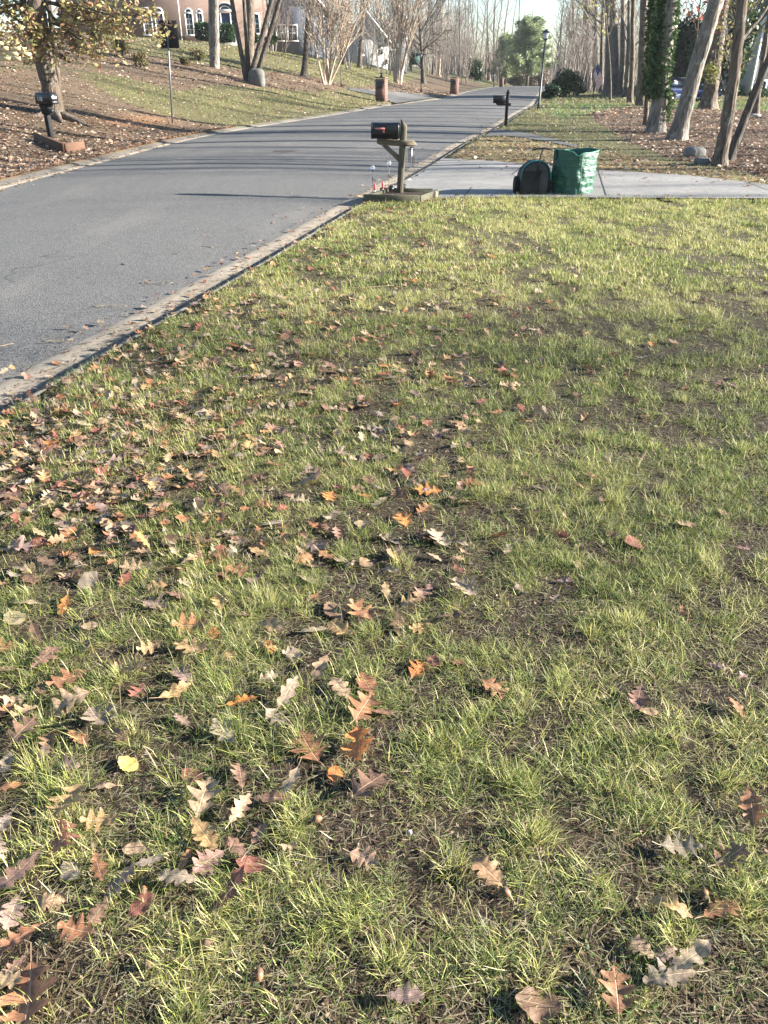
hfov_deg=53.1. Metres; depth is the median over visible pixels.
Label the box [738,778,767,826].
oak leaf
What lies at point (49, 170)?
kerb
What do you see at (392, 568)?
oak leaf
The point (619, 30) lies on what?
sapling
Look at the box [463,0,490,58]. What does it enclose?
bare tree
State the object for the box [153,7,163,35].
window
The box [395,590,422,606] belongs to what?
oak leaf
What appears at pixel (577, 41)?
sapling
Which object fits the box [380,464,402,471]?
oak leaf
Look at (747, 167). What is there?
leaf litter
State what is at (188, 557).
oak leaf
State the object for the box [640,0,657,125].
bare tree
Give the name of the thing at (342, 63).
bare tree
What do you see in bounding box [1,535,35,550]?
oak leaf
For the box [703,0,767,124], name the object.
young tree
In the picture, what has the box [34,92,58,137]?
mailbox
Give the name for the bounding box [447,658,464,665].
oak leaf
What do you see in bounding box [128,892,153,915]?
oval leaf
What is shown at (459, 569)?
oak leaf
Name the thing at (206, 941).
acorn
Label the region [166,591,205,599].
oak leaf
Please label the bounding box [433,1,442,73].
bare tree
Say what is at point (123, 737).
oak leaf
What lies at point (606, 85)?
bare tree
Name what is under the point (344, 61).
sapling
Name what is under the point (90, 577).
lawn leaf litter
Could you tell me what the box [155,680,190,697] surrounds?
oak leaf
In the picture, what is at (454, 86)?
mailbox pillar
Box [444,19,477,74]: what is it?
sapling
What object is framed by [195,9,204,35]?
window
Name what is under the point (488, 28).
bare tree
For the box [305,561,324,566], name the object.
oak leaf
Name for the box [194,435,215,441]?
oak leaf
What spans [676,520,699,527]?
oak leaf
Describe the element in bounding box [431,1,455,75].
bare tree
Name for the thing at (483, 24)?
bare tree
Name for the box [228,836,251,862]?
oak leaf
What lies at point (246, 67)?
bare tree
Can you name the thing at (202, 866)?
oak leaf
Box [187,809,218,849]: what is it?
oak leaf
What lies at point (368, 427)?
oak leaf
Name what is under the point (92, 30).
azalea
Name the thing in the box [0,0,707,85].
sky
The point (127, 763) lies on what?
oval leaf
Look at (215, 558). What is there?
oak leaf
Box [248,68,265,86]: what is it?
boulder
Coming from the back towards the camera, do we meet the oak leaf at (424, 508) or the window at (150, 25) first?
the window at (150, 25)
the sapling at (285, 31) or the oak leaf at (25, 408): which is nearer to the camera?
the oak leaf at (25, 408)
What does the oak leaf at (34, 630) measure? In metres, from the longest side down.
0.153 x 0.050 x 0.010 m
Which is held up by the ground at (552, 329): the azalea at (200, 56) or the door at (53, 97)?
the azalea at (200, 56)
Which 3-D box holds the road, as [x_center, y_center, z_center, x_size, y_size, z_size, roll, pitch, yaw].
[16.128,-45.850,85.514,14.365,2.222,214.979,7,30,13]
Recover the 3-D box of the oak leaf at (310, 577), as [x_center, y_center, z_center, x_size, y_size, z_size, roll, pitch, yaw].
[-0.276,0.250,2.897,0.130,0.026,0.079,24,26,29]
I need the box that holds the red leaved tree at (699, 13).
[680,0,731,46]
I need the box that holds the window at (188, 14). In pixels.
[184,8,194,35]
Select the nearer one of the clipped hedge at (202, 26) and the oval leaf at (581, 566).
the oval leaf at (581, 566)
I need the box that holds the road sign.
[158,20,179,122]
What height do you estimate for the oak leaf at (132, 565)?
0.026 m
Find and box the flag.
[592,63,602,98]
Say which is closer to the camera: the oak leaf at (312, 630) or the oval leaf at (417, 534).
the oak leaf at (312, 630)
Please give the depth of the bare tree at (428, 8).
97.34 m
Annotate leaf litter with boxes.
[0,32,767,183]
[0,34,451,176]
[0,119,504,408]
[0,124,240,190]
[0,199,767,593]
[455,159,761,196]
[589,106,767,175]
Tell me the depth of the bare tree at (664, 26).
23.10 m
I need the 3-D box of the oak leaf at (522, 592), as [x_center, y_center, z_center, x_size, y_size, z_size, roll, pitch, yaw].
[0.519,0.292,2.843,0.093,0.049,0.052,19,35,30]
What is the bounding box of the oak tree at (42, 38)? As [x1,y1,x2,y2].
[0,0,177,128]
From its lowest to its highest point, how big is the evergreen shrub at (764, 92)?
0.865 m
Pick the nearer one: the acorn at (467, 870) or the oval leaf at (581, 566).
the acorn at (467, 870)
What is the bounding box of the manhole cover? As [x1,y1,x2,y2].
[274,150,297,151]
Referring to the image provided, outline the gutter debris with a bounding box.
[0,115,510,408]
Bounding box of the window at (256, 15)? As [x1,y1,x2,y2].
[254,13,260,33]
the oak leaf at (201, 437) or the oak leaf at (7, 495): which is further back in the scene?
the oak leaf at (201, 437)
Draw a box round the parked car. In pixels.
[667,78,721,101]
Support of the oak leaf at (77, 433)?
on the ground at (552, 329)
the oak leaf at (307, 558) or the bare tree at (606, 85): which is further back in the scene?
the bare tree at (606, 85)
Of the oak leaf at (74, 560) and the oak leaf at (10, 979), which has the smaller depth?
the oak leaf at (10, 979)
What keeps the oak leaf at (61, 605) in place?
on the ground at (552, 329)
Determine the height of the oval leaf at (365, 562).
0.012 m
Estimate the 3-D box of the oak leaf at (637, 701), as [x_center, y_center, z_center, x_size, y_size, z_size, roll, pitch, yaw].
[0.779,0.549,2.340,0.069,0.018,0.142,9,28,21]
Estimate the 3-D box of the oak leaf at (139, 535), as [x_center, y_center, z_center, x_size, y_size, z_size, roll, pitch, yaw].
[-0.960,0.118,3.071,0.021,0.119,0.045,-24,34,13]
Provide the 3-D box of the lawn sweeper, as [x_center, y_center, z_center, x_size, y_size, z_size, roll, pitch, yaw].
[2.404,-5.468,12.305,0.594,0.689,0.452,-2,29,-3]
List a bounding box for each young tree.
[572,0,623,99]
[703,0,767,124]
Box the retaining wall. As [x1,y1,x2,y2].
[0,41,31,60]
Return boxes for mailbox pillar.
[375,73,387,101]
[450,77,459,94]
[499,76,503,86]
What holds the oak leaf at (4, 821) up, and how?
on the ground at (552, 329)
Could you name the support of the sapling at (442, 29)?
on the ground at (552, 329)
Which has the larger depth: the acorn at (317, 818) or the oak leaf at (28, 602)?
the oak leaf at (28, 602)
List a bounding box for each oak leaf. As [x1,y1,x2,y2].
[0,490,20,501]
[0,637,24,654]
[0,665,23,670]
[0,689,34,704]
[0,698,18,716]
[0,751,13,776]
[0,781,29,790]
[0,805,16,835]
[0,836,7,858]
[0,838,51,889]
[0,887,23,929]
[0,918,50,954]
[0,943,58,1023]
[0,964,22,988]
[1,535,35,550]
[2,462,18,473]
[3,953,28,972]
[4,716,39,752]
[10,448,32,459]
[10,704,42,726]
[11,599,37,603]
[18,405,29,412]
[26,646,60,675]
[28,616,44,648]
[28,891,64,912]
[36,745,50,764]
[37,556,59,565]
[38,730,56,750]
[39,492,57,503]
[41,438,60,448]
[44,804,81,856]
[45,666,94,688]
[46,771,86,814]
[49,685,99,716]
[54,753,79,772]
[55,480,66,486]
[57,589,70,616]
[57,912,100,943]
[66,728,89,743]
[69,553,80,564]
[71,429,81,443]
[77,631,94,652]
[80,700,113,724]
[80,807,122,832]
[83,541,109,556]
[84,363,99,373]
[86,891,111,924]
[88,511,109,522]
[88,782,123,788]
[90,844,107,880]
[101,727,128,741]
[103,530,116,538]
[104,862,134,898]
[114,651,148,674]
[119,466,130,472]
[119,557,148,573]
[128,676,151,697]
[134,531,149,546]
[135,852,172,866]
[136,592,170,608]
[136,640,162,654]
[142,476,159,485]
[143,497,162,512]
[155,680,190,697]
[157,868,208,886]
[162,467,174,473]
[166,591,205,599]
[170,449,184,457]
[170,664,194,687]
[171,612,212,636]
[173,637,214,652]
[174,713,193,728]
[176,553,199,566]
[177,356,191,358]
[178,845,192,870]
[184,451,204,456]
[185,534,228,545]
[186,777,221,816]
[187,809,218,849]
[188,529,212,547]
[192,847,229,875]
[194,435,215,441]
[203,557,218,566]
[209,718,238,743]
[211,483,232,497]
[211,594,226,608]
[212,850,249,912]
[213,414,221,424]
[214,433,229,439]
[217,517,223,524]
[217,563,249,576]
[222,693,258,705]
[225,793,251,828]
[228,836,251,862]
[230,763,250,792]
[231,612,253,615]
[248,547,276,555]
[248,822,267,849]
[249,788,290,801]
[253,436,264,441]
[253,617,286,633]
[254,373,267,379]
[254,668,277,682]
[255,498,271,507]
[259,701,290,725]
[260,641,277,650]
[263,520,289,524]
[264,639,273,653]
[275,723,294,747]
[276,675,298,711]
[278,838,300,852]
[279,530,290,543]
[281,757,301,793]
[282,646,304,661]
[291,552,313,563]
[291,728,327,765]
[297,389,312,394]
[297,539,326,552]
[297,573,321,586]
[298,626,334,631]
[299,463,320,479]
[303,590,321,607]
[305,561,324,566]
[310,467,324,478]
[310,652,329,680]
[313,544,338,558]
[321,489,337,500]
[322,403,338,409]
[323,510,340,517]
[327,618,357,635]
[328,677,356,709]
[331,446,347,455]
[341,711,373,760]
[343,846,378,870]
[344,768,390,806]
[347,598,379,619]
[347,691,381,723]
[357,395,364,402]
[363,422,383,430]
[369,429,383,440]
[371,494,389,506]
[377,981,424,1005]
[378,564,400,573]
[379,531,400,543]
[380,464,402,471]
[381,582,390,598]
[386,543,406,558]
[389,603,409,634]
[393,511,411,528]
[395,422,408,428]
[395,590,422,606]
[403,463,414,470]
[404,475,415,486]
[408,659,430,677]
[409,618,432,630]
[409,622,434,633]
[412,578,435,597]
[415,482,445,494]
[416,378,428,385]
[416,501,432,512]
[422,419,432,425]
[426,552,445,563]
[427,528,451,546]
[437,605,472,617]
[438,374,458,380]
[441,432,456,437]
[447,420,465,425]
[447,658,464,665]
[451,574,483,597]
[453,562,464,572]
[454,455,463,461]
[463,439,478,447]
[466,466,476,474]
[471,855,514,902]
[476,677,509,698]
[490,295,507,299]
[513,582,528,595]
[533,484,550,488]
[550,594,560,603]
[555,576,573,581]
[598,966,636,1019]
[606,528,619,540]
[628,682,650,708]
[629,934,657,961]
[643,957,708,986]
[648,891,692,917]
[652,830,702,858]
[653,945,680,962]
[673,926,722,969]
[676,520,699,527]
[679,605,686,615]
[694,897,742,918]
[708,840,751,868]
[710,661,735,670]
[719,280,732,285]
[729,697,747,723]
[730,544,749,549]
[734,671,747,682]
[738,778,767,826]
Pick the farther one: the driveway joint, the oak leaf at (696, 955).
the driveway joint
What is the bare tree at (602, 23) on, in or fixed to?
on the ground at (552, 329)
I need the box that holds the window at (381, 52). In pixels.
[377,43,383,55]
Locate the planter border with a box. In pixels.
[363,188,438,202]
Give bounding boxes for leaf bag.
[551,148,598,194]
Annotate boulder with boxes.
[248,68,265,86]
[683,146,705,156]
[694,157,710,164]
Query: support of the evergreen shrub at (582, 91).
on the ground at (552, 329)
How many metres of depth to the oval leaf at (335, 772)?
2.08 m
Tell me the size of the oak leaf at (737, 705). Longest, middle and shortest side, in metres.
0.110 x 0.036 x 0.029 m
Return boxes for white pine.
[485,32,518,84]
[491,9,563,85]
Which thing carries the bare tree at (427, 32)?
on the ground at (552, 329)
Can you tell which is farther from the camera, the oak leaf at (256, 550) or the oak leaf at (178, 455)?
the oak leaf at (178, 455)
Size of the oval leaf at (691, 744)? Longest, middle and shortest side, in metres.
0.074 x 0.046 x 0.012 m
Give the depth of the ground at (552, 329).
2.85 m
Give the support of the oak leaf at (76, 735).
on the ground at (552, 329)
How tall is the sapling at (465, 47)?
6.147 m
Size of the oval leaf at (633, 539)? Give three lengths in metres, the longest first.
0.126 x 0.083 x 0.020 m
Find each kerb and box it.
[0,86,494,184]
[0,97,538,416]
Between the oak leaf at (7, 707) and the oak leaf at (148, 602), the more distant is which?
the oak leaf at (148, 602)
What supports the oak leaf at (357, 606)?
on the ground at (552, 329)
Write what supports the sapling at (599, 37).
on the ground at (552, 329)
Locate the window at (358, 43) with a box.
[356,43,363,55]
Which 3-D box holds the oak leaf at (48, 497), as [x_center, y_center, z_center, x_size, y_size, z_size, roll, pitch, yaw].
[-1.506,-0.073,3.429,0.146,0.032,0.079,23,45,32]
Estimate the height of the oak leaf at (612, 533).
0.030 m
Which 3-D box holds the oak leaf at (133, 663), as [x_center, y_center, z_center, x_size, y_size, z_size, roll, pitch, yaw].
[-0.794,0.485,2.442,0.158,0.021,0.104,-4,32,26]
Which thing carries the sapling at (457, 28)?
on the ground at (552, 329)
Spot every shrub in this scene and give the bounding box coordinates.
[254,33,258,44]
[264,34,278,47]
[541,82,561,98]
[552,67,584,97]
[572,84,586,95]
[700,62,719,83]
[722,85,745,96]
[748,87,767,97]
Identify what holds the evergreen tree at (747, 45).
on the ground at (552, 329)
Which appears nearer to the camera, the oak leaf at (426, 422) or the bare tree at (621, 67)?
the oak leaf at (426, 422)
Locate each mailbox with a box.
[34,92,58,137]
[371,119,416,192]
[493,89,510,125]
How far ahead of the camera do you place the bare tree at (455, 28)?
139.41 m
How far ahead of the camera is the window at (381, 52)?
82.32 m
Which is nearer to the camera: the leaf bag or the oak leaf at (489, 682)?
the oak leaf at (489, 682)
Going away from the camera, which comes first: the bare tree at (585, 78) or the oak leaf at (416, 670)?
the oak leaf at (416, 670)
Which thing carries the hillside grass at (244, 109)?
on the ground at (552, 329)
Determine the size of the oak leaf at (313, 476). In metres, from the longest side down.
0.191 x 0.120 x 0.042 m
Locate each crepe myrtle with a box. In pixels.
[293,0,374,84]
[362,0,439,84]
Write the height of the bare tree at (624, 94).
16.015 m
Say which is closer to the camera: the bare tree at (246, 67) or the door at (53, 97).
the door at (53, 97)
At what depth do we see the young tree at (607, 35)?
46.23 m
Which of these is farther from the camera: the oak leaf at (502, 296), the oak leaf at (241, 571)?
the oak leaf at (502, 296)
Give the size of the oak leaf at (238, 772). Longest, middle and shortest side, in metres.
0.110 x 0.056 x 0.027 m
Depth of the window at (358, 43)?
82.26 m
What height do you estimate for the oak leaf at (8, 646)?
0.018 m
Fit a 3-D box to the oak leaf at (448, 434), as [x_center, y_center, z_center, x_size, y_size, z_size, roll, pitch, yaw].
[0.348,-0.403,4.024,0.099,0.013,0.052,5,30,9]
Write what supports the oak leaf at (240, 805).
on the ground at (552, 329)
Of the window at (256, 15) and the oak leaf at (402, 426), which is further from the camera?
the window at (256, 15)
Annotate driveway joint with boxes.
[442,168,767,195]
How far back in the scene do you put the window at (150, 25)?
65.43 m
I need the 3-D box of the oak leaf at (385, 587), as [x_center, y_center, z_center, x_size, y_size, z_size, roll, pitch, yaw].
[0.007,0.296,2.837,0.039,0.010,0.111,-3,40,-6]
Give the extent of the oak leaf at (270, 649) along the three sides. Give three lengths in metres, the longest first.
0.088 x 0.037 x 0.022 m
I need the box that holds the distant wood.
[269,0,700,85]
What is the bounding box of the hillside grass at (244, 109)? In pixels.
[8,31,409,125]
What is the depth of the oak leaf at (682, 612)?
2.72 m
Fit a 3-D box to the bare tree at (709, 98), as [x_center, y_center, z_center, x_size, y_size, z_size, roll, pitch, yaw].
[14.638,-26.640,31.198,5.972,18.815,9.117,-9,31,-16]
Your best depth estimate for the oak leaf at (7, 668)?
2.44 m
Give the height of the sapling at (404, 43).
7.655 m
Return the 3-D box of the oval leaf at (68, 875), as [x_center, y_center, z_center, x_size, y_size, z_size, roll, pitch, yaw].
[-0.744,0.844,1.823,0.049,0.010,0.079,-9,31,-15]
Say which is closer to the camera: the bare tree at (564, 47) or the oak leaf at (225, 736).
the oak leaf at (225, 736)
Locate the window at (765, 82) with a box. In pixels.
[762,80,767,87]
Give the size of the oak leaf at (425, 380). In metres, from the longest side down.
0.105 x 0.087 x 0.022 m
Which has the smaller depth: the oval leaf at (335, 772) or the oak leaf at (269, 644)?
the oval leaf at (335, 772)
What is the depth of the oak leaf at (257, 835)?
1.91 m
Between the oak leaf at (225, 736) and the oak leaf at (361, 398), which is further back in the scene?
the oak leaf at (361, 398)
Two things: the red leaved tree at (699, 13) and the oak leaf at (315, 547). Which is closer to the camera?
the oak leaf at (315, 547)
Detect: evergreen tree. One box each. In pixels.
[671,5,704,77]
[686,0,732,84]
[719,0,760,89]
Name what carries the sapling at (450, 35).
on the ground at (552, 329)
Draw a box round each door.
[49,92,58,103]
[221,13,229,42]
[377,82,381,88]
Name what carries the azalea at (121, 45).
on the ground at (552, 329)
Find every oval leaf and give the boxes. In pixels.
[2,610,25,624]
[33,679,49,693]
[59,856,80,880]
[80,621,101,629]
[116,841,146,855]
[118,755,140,771]
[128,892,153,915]
[178,765,202,781]
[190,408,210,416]
[208,623,218,638]
[223,649,236,661]
[236,855,274,872]
[286,643,300,658]
[323,601,345,620]
[327,763,342,781]
[354,520,368,527]
[356,672,376,698]
[359,557,373,567]
[374,708,395,714]
[415,531,430,540]
[425,655,440,664]
[476,398,486,402]
[515,986,574,1023]
[573,560,588,567]
[624,535,642,547]
[639,707,663,715]
[679,727,694,751]
[719,509,730,515]
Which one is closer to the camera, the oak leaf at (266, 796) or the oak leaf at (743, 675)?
the oak leaf at (266, 796)
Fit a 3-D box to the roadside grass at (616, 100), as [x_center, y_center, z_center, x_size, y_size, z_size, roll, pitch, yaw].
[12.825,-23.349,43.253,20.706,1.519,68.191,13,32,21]
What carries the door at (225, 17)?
in the brick house at (186, 15)
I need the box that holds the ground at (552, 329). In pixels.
[0,33,767,1023]
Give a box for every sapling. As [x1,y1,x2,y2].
[262,0,301,51]
[265,0,298,53]
[288,0,317,57]
[291,0,338,59]
[304,0,361,68]
[319,0,379,69]
[352,0,389,69]
[355,2,398,74]
[369,0,408,75]
[373,0,426,67]
[417,16,449,74]
[422,0,457,72]
[422,3,461,75]
[426,10,472,81]
[428,5,466,75]
[429,24,462,81]
[443,8,469,73]
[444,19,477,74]
[448,28,483,85]
[449,32,476,83]
[456,12,489,79]
[465,22,494,82]
[465,39,493,80]
[472,33,500,80]
[489,42,514,84]
[551,0,604,78]
[553,20,583,71]
[554,7,583,68]
[556,0,604,81]
[567,28,604,92]
[572,30,619,91]
[581,11,638,69]
[598,7,639,66]
[618,3,639,86]
[618,9,638,80]
[634,32,638,84]
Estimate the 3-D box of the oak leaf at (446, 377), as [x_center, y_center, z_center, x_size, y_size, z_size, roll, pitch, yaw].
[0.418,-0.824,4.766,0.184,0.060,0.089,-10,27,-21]
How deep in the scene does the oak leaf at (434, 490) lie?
3.49 m
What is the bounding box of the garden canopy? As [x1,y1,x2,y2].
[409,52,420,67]
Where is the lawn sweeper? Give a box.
[513,147,552,192]
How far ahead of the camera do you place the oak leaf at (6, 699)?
2.33 m
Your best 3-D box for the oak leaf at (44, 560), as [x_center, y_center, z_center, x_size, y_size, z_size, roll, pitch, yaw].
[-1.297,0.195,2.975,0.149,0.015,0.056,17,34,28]
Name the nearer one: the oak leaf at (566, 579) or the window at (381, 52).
the oak leaf at (566, 579)
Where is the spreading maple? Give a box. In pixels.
[375,0,476,83]
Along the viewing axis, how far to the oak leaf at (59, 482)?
3.55 m
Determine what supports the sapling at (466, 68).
on the ground at (552, 329)
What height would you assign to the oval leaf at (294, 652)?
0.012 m
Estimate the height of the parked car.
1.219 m
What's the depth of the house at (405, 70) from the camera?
85.09 m
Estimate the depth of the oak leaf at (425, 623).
2.67 m
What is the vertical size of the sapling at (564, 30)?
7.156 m
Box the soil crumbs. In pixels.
[0,273,767,1023]
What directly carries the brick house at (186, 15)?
on the ground at (552, 329)
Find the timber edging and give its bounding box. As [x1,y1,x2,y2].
[33,132,84,152]
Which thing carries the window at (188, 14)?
in the brick house at (186, 15)
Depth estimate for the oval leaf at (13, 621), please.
2.67 m
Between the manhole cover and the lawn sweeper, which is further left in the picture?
the manhole cover
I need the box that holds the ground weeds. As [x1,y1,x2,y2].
[0,223,767,1023]
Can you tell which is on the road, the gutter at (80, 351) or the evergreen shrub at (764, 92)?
the gutter at (80, 351)
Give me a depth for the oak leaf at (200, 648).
2.53 m
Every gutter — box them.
[0,86,496,188]
[0,90,544,407]
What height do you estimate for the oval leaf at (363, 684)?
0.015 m
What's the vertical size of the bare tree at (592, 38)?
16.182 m
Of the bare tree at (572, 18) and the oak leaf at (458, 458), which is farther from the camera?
the bare tree at (572, 18)
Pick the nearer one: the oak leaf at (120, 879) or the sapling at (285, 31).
the oak leaf at (120, 879)
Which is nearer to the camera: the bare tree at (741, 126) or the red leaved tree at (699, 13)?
the bare tree at (741, 126)
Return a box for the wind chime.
[408,146,413,163]
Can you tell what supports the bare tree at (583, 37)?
on the ground at (552, 329)
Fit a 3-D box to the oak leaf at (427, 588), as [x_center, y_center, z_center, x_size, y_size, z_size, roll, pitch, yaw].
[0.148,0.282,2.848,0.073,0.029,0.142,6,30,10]
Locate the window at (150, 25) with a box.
[143,7,153,35]
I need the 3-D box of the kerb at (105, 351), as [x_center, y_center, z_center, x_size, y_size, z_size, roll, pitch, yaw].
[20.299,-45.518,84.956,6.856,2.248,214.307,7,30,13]
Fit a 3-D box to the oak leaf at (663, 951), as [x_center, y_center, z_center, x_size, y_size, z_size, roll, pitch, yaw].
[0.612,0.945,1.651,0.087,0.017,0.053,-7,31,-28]
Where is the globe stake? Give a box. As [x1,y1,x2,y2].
[370,165,375,192]
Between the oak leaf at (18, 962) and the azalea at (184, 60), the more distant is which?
the azalea at (184, 60)
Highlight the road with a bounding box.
[0,86,544,382]
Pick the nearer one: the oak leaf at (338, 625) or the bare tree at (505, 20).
the oak leaf at (338, 625)
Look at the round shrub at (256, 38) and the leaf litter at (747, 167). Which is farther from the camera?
the round shrub at (256, 38)
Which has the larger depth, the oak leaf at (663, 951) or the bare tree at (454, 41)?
the bare tree at (454, 41)
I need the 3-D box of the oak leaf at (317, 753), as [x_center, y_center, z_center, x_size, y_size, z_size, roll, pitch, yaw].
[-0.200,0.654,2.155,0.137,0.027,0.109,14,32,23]
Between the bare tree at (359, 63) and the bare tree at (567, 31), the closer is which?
the bare tree at (359, 63)
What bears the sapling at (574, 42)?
on the ground at (552, 329)
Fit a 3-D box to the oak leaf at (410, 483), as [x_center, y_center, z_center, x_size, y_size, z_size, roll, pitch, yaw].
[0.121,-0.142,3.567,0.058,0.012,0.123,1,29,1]
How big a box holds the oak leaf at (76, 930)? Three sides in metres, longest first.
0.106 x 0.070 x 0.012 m
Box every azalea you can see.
[84,22,107,44]
[110,35,129,56]
[129,51,149,67]
[178,55,190,64]
[188,48,207,60]
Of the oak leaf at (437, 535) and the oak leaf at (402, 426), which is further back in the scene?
the oak leaf at (402, 426)
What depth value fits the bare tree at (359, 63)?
71.74 m
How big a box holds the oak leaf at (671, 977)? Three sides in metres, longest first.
0.150 x 0.073 x 0.027 m
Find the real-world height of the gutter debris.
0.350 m
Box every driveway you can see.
[349,87,439,102]
[395,158,767,197]
[485,129,576,146]
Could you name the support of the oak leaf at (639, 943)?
on the ground at (552, 329)
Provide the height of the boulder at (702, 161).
0.175 m
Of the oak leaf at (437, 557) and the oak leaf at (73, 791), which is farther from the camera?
the oak leaf at (437, 557)
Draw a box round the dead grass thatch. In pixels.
[0,201,767,1023]
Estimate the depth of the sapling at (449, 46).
90.89 m
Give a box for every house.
[56,0,270,50]
[266,0,330,59]
[341,11,390,69]
[384,8,408,73]
[719,0,767,96]
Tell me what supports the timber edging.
on the ground at (552, 329)
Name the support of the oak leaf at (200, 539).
on the ground at (552, 329)
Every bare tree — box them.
[208,0,219,68]
[230,0,281,81]
[244,0,254,65]
[300,0,311,77]
[341,0,345,64]
[357,0,365,67]
[373,0,390,27]
[405,0,417,69]
[415,0,439,52]
[421,0,449,68]
[427,10,439,74]
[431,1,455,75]
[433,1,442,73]
[442,0,458,72]
[445,0,466,73]
[448,0,467,72]
[449,1,465,73]
[452,0,470,76]
[455,0,482,75]
[463,0,478,62]
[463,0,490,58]
[467,2,492,53]
[471,0,494,61]
[475,0,500,76]
[475,0,511,48]
[481,52,492,80]
[482,0,497,80]
[486,0,506,81]
[488,1,516,77]
[500,0,522,31]
[501,0,536,32]
[547,0,569,77]
[548,0,576,72]
[548,17,566,73]
[549,1,591,70]
[549,9,566,77]
[554,3,570,70]
[556,0,580,70]
[557,0,581,84]
[558,0,598,91]
[560,0,584,85]
[562,0,604,74]
[566,0,604,92]
[580,0,598,89]
[601,0,620,93]
[601,0,639,97]
[607,0,639,95]
[615,0,630,95]
[626,0,635,102]
[635,0,647,105]
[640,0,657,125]
[645,0,682,133]
[665,0,723,140]
[697,0,728,108]
[710,0,767,166]
[728,53,767,160]
[751,12,767,113]
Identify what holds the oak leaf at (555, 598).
on the ground at (552, 329)
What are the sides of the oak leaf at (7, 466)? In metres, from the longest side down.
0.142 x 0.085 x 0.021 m
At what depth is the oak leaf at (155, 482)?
3.55 m
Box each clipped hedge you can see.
[194,21,208,41]
[219,23,235,42]
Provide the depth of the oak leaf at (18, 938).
1.66 m
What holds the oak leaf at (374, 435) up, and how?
on the ground at (552, 329)
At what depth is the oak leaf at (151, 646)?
2.54 m
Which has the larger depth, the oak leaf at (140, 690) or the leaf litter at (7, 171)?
the leaf litter at (7, 171)
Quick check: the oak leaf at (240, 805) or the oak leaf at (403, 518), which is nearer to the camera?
the oak leaf at (240, 805)
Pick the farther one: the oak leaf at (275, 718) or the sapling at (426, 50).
the sapling at (426, 50)
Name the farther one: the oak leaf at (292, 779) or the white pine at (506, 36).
the white pine at (506, 36)
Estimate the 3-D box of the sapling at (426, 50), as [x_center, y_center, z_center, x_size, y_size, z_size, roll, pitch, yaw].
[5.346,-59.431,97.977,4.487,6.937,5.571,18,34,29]
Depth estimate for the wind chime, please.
11.97 m
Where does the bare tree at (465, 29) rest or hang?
on the ground at (552, 329)
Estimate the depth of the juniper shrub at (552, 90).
49.99 m
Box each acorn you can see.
[138,885,146,893]
[142,960,151,969]
[199,938,211,947]
[254,965,263,980]
[311,815,321,822]
[461,864,470,873]
[500,886,510,896]
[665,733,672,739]
[700,888,708,898]
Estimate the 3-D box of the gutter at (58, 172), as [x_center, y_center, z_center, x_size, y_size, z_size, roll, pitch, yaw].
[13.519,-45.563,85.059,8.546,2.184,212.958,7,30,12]
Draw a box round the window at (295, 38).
[287,24,298,41]
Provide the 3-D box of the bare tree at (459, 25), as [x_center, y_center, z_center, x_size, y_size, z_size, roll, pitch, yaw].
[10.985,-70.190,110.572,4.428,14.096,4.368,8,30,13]
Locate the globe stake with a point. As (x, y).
(372, 167)
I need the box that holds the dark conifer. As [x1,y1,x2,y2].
[466,56,483,81]
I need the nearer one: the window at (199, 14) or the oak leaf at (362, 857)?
the oak leaf at (362, 857)
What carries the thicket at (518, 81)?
on the ground at (552, 329)
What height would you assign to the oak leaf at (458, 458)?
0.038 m
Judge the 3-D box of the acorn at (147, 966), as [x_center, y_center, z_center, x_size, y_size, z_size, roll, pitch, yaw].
[-0.499,0.953,1.619,0.029,0.020,0.020,-13,32,47]
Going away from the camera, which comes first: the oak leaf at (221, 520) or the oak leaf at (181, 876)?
the oak leaf at (181, 876)
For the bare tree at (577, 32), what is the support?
on the ground at (552, 329)
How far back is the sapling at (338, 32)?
54.60 m
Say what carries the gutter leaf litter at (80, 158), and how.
on the ground at (552, 329)
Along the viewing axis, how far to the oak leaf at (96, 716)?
2.26 m
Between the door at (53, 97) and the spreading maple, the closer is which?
the door at (53, 97)
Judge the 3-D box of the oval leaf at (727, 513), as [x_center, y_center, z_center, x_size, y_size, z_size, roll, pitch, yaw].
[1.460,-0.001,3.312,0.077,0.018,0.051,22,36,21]
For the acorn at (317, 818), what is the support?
on the ground at (552, 329)
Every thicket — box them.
[507,71,525,85]
[528,63,552,85]
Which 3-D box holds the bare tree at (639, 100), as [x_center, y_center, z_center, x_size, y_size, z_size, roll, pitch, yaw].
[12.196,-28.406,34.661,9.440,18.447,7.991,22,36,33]
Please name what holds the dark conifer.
on the ground at (552, 329)
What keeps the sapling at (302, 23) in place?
on the ground at (552, 329)
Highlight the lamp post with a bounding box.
[537,29,549,109]
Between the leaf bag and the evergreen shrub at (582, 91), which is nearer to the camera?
the leaf bag
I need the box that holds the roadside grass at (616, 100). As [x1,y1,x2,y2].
[448,85,767,183]
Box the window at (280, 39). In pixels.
[275,24,285,41]

